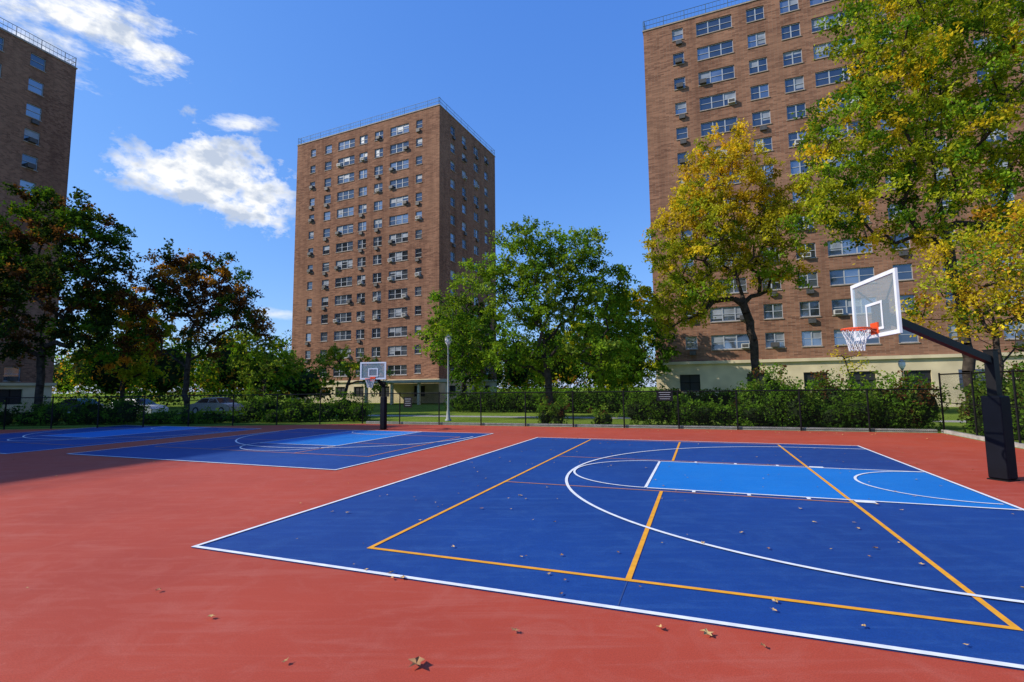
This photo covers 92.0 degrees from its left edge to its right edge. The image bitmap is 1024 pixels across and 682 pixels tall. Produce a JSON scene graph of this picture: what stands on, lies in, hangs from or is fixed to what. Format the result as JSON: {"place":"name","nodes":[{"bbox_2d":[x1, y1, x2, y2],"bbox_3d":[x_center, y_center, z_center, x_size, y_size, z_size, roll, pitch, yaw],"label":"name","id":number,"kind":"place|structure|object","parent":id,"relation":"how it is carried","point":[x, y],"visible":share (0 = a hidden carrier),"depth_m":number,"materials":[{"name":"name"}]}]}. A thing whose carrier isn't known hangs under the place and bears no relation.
{"place":"outdoors","nodes":[
{"label":"outdoors","id":0,"kind":"place"},
{"bbox_2d":[0,0,748,393],"label":"sky","id":1,"kind":"structure","parent":0,"point":[190,117],"materials":[{"name":"blue"}]},
{"bbox_2d":[290,97,498,404],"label":"brick apartment tower","id":2,"kind":"structure","parent":0,"point":[395,220],"depth_m":74.90,"materials":[{"name":"brown brick"}]},
{"bbox_2d":[0,424,1023,681],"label":"sport court pavement","id":3,"kind":"structure","parent":0,"point":[96,552],"depth_m":4.67,"materials":[{"name":"red paint"}]},
{"bbox_2d":[0,425,254,453],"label":"basketball court","id":4,"kind":"object","parent":3,"relation":"on","point":[28,443],"visible":0.75,"depth_m":21.86,"materials":[{"name":"blue paint"}]},
{"bbox_2d":[3,428,218,444],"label":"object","id":5,"kind":"object","parent":4,"relation":"on","point":[106,436],"visible":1,"depth_m":22.28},
{"bbox_2d":[46,426,208,437],"bbox_3d":[-19.306,4.603,25.195,3.660,0.001,5.740,-3,-6,21],"label":"court key paint","id":6,"kind":"object","parent":4,"relation":"on","point":[121,432],"visible":1,"depth_m":24.77,"materials":[{"name":"blue paint"}]},
{"bbox_2d":[1,425,260,453],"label":"court white lines","id":7,"kind":"object","parent":4,"relation":"on","point":[104,436],"visible":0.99,"depth_m":22.78,"materials":[{"name":"white paint"}]},
{"bbox_2d":[72,429,490,469],"bbox_3d":[-7.702,3.894,18.997,10.930,0.001,10.150,-3,-6,21],"label":"basketball court","id":8,"kind":"object","parent":3,"relation":"on","point":[272,455],"visible":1,"depth_m":16.67,"materials":[{"name":"blue paint"}]},
{"bbox_2d":[69,429,492,469],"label":"court white lines","id":9,"kind":"object","parent":8,"relation":"on","point":[296,449],"visible":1,"depth_m":17.25,"materials":[{"name":"white paint"}]},
{"bbox_2d":[154,432,457,456],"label":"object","id":10,"kind":"object","parent":8,"relation":"on","point":[314,449],"visible":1,"depth_m":17.82,"materials":[{"name":"paint"}]},
{"bbox_2d":[263,430,417,445],"bbox_3d":[-6.938,4.069,20.994,3.660,0.001,5.740,-3,-6,21],"label":"court key paint","id":11,"kind":"object","parent":8,"relation":"on","point":[342,438],"visible":1,"depth_m":20.52,"materials":[{"name":"blue paint"}]},
{"bbox_2d":[360,362,387,429],"bbox_3d":[-6.541,2.695,24.078,1.120,3.320,1.646,-5,-7,39],"label":"basketball hoop","id":12,"kind":"object","parent":3,"relation":"on","point":[373,374],"visible":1,"depth_m":24.41,"materials":[{"name":"black plastic"}]},
{"bbox_2d":[0,388,944,431],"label":"chain link fence","id":13,"kind":"object","parent":3,"relation":"on","point":[525,392],"visible":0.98,"depth_m":25.93,"materials":[{"name":"black metal"}]},
{"bbox_2d":[404,397,411,407],"bbox_3d":[-5.929,3.484,28.158,0.550,0.600,0.016,-3,-6,21],"label":"fence sign","id":14,"kind":"object","parent":13,"relation":"attached to","point":[407,401],"visible":1,"depth_m":28.15,"materials":[{"name":"metal"}]},
{"bbox_2d":[656,390,672,400],"bbox_3d":[7.273,2.602,23.561,0.750,0.500,0.016,-3,-6,21],"label":"fence sign","id":15,"kind":"object","parent":13,"relation":"attached to","point":[665,395],"visible":1,"depth_m":23.55,"materials":[{"name":"metal"}]},
{"bbox_2d":[26,424,1023,666],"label":"fallen leaves","id":16,"kind":"object","parent":3,"relation":"on","point":[417,660],"visible":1,"depth_m":5.13,"materials":[{"name":"brown plant"}]},
{"bbox_2d":[191,437,1023,669],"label":"basketball court","id":17,"kind":"object","parent":3,"relation":"on","point":[979,551],"visible":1,"depth_m":6.37,"materials":[{"name":"blue paint"}]},
{"bbox_2d":[191,437,1023,668],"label":"court white lines","id":18,"kind":"object","parent":17,"relation":"on","point":[734,624],"visible":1,"depth_m":5.34,"materials":[{"name":"paint"}]},
{"bbox_2d":[617,581,627,605],"bbox_3d":[1.077,2.457,4.813,0.012,0.001,0.640,-3,-6,21],"label":"pavement joint","id":19,"kind":"object","parent":17,"relation":"on","point":[622,593],"visible":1,"depth_m":4.81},
{"bbox_2d":[368,440,1023,630],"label":"court lines","id":20,"kind":"object","parent":17,"relation":"on","point":[1011,624],"visible":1,"depth_m":5.54,"materials":[{"name":"paint"}]},
{"bbox_2d":[648,462,1016,509],"bbox_3d":[5.981,2.934,10.468,5.703,0.001,3.660,-3,-6,21],"label":"court key paint","id":21,"kind":"object","parent":17,"relation":"on","point":[780,480],"visible":1,"depth_m":10.05,"materials":[{"name":"blue paint"}]},
{"bbox_2d":[366,421,1023,448],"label":"concrete curb","id":22,"kind":"structure","parent":3,"relation":"on","point":[982,438],"depth_m":22.57,"materials":[{"name":"grey concrete"}]},
{"bbox_2d":[840,268,1020,481],"bbox_3d":[8.306,0.840,10.018,4.031,4.050,1.341,2,-6,-26],"label":"basketball hoop","id":23,"kind":"object","parent":3,"relation":"on","point":[999,437],"visible":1,"depth_m":10.12,"materials":[{"name":"black metal"}]},
{"bbox_2d":[0,387,1023,448],"bbox_3d":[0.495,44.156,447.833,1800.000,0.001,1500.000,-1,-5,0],"label":"ground","id":24,"kind":"structure","parent":0,"point":[532,420],"depth_m":31.82,"materials":[{"name":"green plant"}]},
{"bbox_2d":[0,17,77,413],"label":"brick apartment tower","id":25,"kind":"structure","parent":24,"relation":"on","point":[37,88],"depth_m":51.26,"materials":[{"name":"brown brick"}]},
{"bbox_2d":[0,181,145,421],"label":"dark green tree","id":26,"kind":"object","parent":24,"relation":"on","point":[40,278],"visible":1,"depth_m":32.87,"materials":[{"name":"green plant"}]},
{"bbox_2d":[58,398,103,412],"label":"parked car","id":27,"kind":"object","parent":24,"relation":"on","point":[78,399],"visible":0.04,"depth_m":44.61,"materials":[{"name":"paint"}]},
{"bbox_2d":[42,284,189,397],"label":"olive tree","id":28,"kind":"object","parent":24,"relation":"on","point":[142,369],"visible":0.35,"depth_m":43.36,"materials":[{"name":"green plant"}]},
{"bbox_2d":[105,398,168,414],"bbox_3d":[-30.157,5.340,39.507,4.470,1.470,1.824,-1,-5,6],"label":"parked car","id":29,"kind":"object","parent":24,"relation":"on","point":[151,405],"visible":0.11,"depth_m":39.23,"materials":[{"name":"paint"}]},
{"bbox_2d":[0,388,373,425],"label":"shrub border","id":30,"kind":"object","parent":24,"relation":"on","point":[270,409],"visible":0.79,"depth_m":30.71,"materials":[{"name":"green plant"}]},
{"bbox_2d":[106,238,275,410],"bbox_3d":[-23.385,-0.839,36.428,11.901,13.324,6.272,-1,-5,0],"label":"russet tree","id":31,"kind":"object","parent":24,"relation":"on","point":[188,267],"visible":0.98,"depth_m":35.83,"materials":[{"name":"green plant"}]},
{"bbox_2d":[226,327,308,397],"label":"green tree","id":32,"kind":"object","parent":24,"relation":"on","point":[282,358],"visible":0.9,"depth_m":40.54,"materials":[{"name":"green plant"}]},
{"bbox_2d":[310,343,394,398],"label":"green tree","id":33,"kind":"object","parent":24,"relation":"on","point":[333,353],"visible":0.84,"depth_m":43.60,"materials":[{"name":"green plant"}]},
{"bbox_2d":[52,299,656,405],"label":"distant trees","id":34,"kind":"object","parent":24,"relation":"on","point":[212,377],"visible":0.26,"depth_m":64.98,"materials":[{"name":"green plant"}]},
{"bbox_2d":[445,334,451,420],"bbox_3d":[-3.975,2.247,30.829,0.480,5.420,0.480,-1,-5,0],"label":"street lamp","id":35,"kind":"object","parent":24,"relation":"on","point":[447,342],"visible":0.89,"depth_m":30.81,"materials":[{"name":"grey metal"}]},
{"bbox_2d":[421,300,507,409],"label":"green tree","id":36,"kind":"object","parent":24,"relation":"on","point":[480,315],"visible":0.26,"depth_m":45.15,"materials":[{"name":"green plant"}]},
{"bbox_2d":[407,214,647,417],"bbox_3d":[0.991,-1.617,32.705,16.094,13.597,7.347,-1,-5,0],"label":"green tree","id":37,"kind":"object","parent":24,"relation":"on","point":[527,284],"visible":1,"depth_m":31.89,"materials":[{"name":"green plant"}]},
{"bbox_2d":[554,273,681,394],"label":"green tree","id":38,"kind":"object","parent":24,"relation":"on","point":[631,380],"visible":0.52,"depth_m":46.26,"materials":[{"name":"green plant"}]},
{"bbox_2d":[442,380,871,412],"bbox_3d":[9.012,4.269,37.227,31.533,2.408,2.942,-3,-6,20],"label":"hedge","id":39,"kind":"object","parent":24,"relation":"on","point":[538,397],"visible":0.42,"depth_m":38.73,"materials":[{"name":"green plant"}]},
{"bbox_2d":[626,118,819,388],"bbox_3d":[14.467,-4.892,33.716,13.616,20.020,8.174,-1,-5,0],"label":"yellow green tree","id":40,"kind":"object","parent":24,"relation":"on","point":[707,201],"visible":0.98,"depth_m":32.88,"materials":[{"name":"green plant"}]},
{"bbox_2d":[616,382,926,428],"bbox_3d":[11.643,3.021,23.511,13.468,2.188,2.557,-3,-6,22],"label":"hedge","id":41,"kind":"object","parent":24,"relation":"on","point":[683,414],"visible":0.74,"depth_m":22.85,"materials":[{"name":"green plant"}]},
{"bbox_2d":[533,357,1023,438],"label":"flowering shrubs","id":42,"kind":"object","parent":24,"relation":"on","point":[768,383],"visible":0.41,"depth_m":22.05,"materials":[{"name":"green plant"}]},
{"bbox_2d":[827,344,882,393],"bbox_3d":[20.546,2.413,29.966,2.373,4.583,2.564,1,-6,-21],"label":"sapling","id":43,"kind":"object","parent":24,"relation":"on","point":[847,366],"visible":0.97,"depth_m":29.88,"materials":[{"name":"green plant"}]},
{"bbox_2d":[777,0,1023,426],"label":"shade tree","id":44,"kind":"object","parent":24,"relation":"on","point":[947,39],"visible":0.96,"depth_m":22.22,"materials":[{"name":"green plant"}]},
{"bbox_2d":[898,358,905,381],"bbox_3d":[27.036,3.064,34.135,0.480,3.720,0.480,-1,-5,0],"label":"street lamp","id":45,"kind":"object","parent":24,"relation":"on","point":[901,364],"visible":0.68,"depth_m":34.17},
{"bbox_2d":[891,196,1023,395],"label":"orange tree","id":46,"kind":"object","parent":24,"relation":"on","point":[1006,270],"visible":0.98,"depth_m":17.79,"materials":[{"name":"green plant"}]},
{"bbox_2d":[938,369,1023,443],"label":"chain link fence","id":47,"kind":"object","parent":24,"relation":"on","point":[1014,385],"visible":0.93,"depth_m":17.61,"materials":[{"name":"black metal"}]},
{"bbox_2d":[69,412,965,421],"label":"park path","id":48,"kind":"structure","parent":0,"point":[540,417],"depth_m":34.58,"materials":[{"name":"concrete"}]},
{"bbox_2d":[190,397,242,413],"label":"parked car","id":49,"kind":"object","parent":48,"relation":"on","point":[216,404],"visible":0.56,"depth_m":42.02,"materials":[{"name":"paint"}]},
{"bbox_2d":[642,0,1023,406],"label":"brick apartment tower","id":50,"kind":"structure","parent":0,"point":[749,62],"depth_m":47.49,"materials":[{"name":"brown brick"}]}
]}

